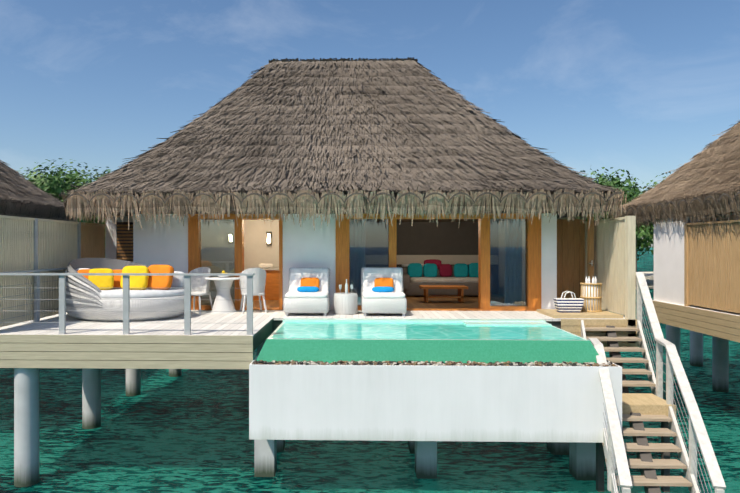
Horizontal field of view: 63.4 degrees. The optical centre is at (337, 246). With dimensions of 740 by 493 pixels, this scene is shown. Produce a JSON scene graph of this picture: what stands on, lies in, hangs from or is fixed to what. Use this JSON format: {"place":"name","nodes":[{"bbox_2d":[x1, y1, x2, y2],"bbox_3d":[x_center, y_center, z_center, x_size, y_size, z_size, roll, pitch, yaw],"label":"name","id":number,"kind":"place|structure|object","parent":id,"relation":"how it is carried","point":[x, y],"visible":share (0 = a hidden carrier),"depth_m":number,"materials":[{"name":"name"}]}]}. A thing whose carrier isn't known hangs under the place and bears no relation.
{"place":"outdoors","nodes":[
{"label":"outdoors","id":0,"kind":"place"},
{"bbox_2d":[18,158,678,271],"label":"tree","id":1,"kind":"object","parent":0,"point":[55,184],"depth_m":59.04,"materials":[{"name":"green plant"}]},
{"bbox_2d":[0,247,739,492],"bbox_3d":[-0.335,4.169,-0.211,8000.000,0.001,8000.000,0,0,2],"label":"sea","id":2,"kind":"structure","parent":0,"point":[187,431],"depth_m":12.29,"materials":[{"name":"teal"}]},
{"bbox_2d":[14,324,728,486],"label":"pillars","id":3,"kind":"structure","parent":2,"relation":"in","point":[582,460],"depth_m":10.82,"materials":[{"name":"concrete"}]},
{"bbox_2d":[0,310,624,350],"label":"deck","id":4,"kind":"structure","parent":3,"relation":"on","point":[267,324],"depth_m":12.12,"materials":[{"name":"beige wood"}]},
{"bbox_2d":[65,258,183,320],"bbox_3d":[-4.535,0.879,12.861,2.656,1.260,2.021,0,0,2],"label":"day bed","id":5,"kind":"object","parent":4,"relation":"on","point":[169,289],"visible":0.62,"depth_m":12.29,"materials":[{"name":"white wicker"}]},
{"bbox_2d":[0,267,253,334],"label":"railing","id":6,"kind":"object","parent":4,"relation":"on","point":[126,299],"visible":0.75,"depth_m":10.33,"materials":[{"name":"metal"}]},
{"bbox_2d":[189,267,266,313],"bbox_3d":[-2.599,1.001,13.857,1.978,1.044,0.840,0,0,2],"label":"dining set","id":7,"kind":"object","parent":4,"relation":"on","point":[200,285],"visible":0.67,"depth_m":13.70,"materials":[{"name":"white plastic"}]},
{"bbox_2d":[0,215,635,342],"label":"fences","id":8,"kind":"object","parent":4,"relation":"on","point":[27,243],"visible":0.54,"depth_m":12.89,"materials":[{"name":"beige wood"}]},
{"bbox_2d":[0,309,639,368],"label":"fascia","id":9,"kind":"structure","parent":4,"relation":"attached to","point":[139,351],"depth_m":10.27,"materials":[{"name":"beige wood"}]},
{"bbox_2d":[105,213,556,309],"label":"villa walls","id":10,"kind":"structure","parent":4,"relation":"on","point":[158,242],"depth_m":15.44,"materials":[{"name":"paint"}]},
{"bbox_2d":[59,57,626,230],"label":"roof","id":11,"kind":"structure","parent":10,"relation":"on","point":[410,137],"depth_m":14.18,"materials":[{"name":"brown wicker"}]},
{"bbox_2d":[188,213,540,310],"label":"door frames","id":12,"kind":"structure","parent":10,"relation":"attached to","point":[533,261],"depth_m":14.25,"materials":[{"name":"brown wood"}]},
{"bbox_2d":[200,219,526,305],"bbox_3d":[0.581,0.379,14.360,7.850,2.080,0.020,0,0,2],"label":"glass","id":13,"kind":"object","parent":12,"relation":"on","point":[500,237],"visible":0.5,"depth_m":14.35,"materials":[{"name":"clear"}]},
{"bbox_2d":[229,219,521,304],"bbox_3d":[0.702,0.384,16.769,7.779,2.270,4.233,0,0,2],"label":"interior","id":14,"kind":"object","parent":10,"relation":"in","point":[431,278],"visible":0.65,"depth_m":17.32,"materials":[{"name":"brown wood"}]},
{"bbox_2d":[284,267,406,315],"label":"sun loungers","id":15,"kind":"object","parent":4,"relation":"on","point":[309,289],"visible":1,"depth_m":13.45,"materials":[{"name":"white fabric"}]},
{"bbox_2d":[553,276,601,312],"bbox_3d":[5.325,1.059,13.291,1.144,0.780,0.445,0,0,-15],"label":"bucket and bag","id":16,"kind":"object","parent":4,"relation":"on","point":[589,299],"visible":1,"depth_m":13.19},
{"bbox_2d":[587,214,593,281],"bbox_3d":[5.666,0.194,14.200,0.805,2.650,0.260,0,0,2],"label":"shower","id":17,"kind":"object","parent":4,"relation":"on","point":[590,251],"visible":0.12,"depth_m":14.19,"materials":[{"name":"brown wood"}]},
{"bbox_2d":[249,318,621,442],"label":"pool","id":18,"kind":"structure","parent":3,"relation":"on","point":[478,403],"depth_m":9.78,"materials":[{"name":"tile"}]},
{"bbox_2d":[252,360,617,366],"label":"pebbles","id":19,"kind":"object","parent":18,"relation":"on","point":[435,363],"visible":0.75,"depth_m":9.84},
{"bbox_2d":[652,204,739,342],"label":"neighbouring villa","id":20,"kind":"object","parent":3,"relation":"on","point":[696,276],"visible":0.92,"depth_m":14.70,"materials":[{"name":"paint"}]},
{"bbox_2d":[612,120,739,231],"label":"roof","id":21,"kind":"structure","parent":20,"relation":"on","point":[704,183],"depth_m":15.74,"materials":[{"name":"brown wicker"}]},
{"bbox_2d":[581,272,725,492],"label":"stairs","id":22,"kind":"structure","parent":2,"relation":"in","point":[638,409],"depth_m":9.61,"materials":[{"name":"wood"}]},
{"bbox_2d":[0,0,739,246],"label":"sky","id":23,"kind":"structure","parent":0,"point":[640,88],"materials":[{"name":"blue"}]},
{"bbox_2d":[643,272,653,288],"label":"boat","id":24,"kind":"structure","parent":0,"point":[649,277],"depth_m":71.59,"materials":[{"name":"white"}]},
{"bbox_3d":[-14.358,0.319,13.680,11.200,3.000,11.000,0,0,2],"label":"neighbouring building","id":25,"kind":"object","parent":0,"visible":0},
{"bbox_2d":[0,160,78,221],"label":"roof","id":26,"kind":"structure","parent":25,"relation":"on","point":[20,196],"depth_m":17.16,"materials":[{"name":"brown wicker"}]}
]}

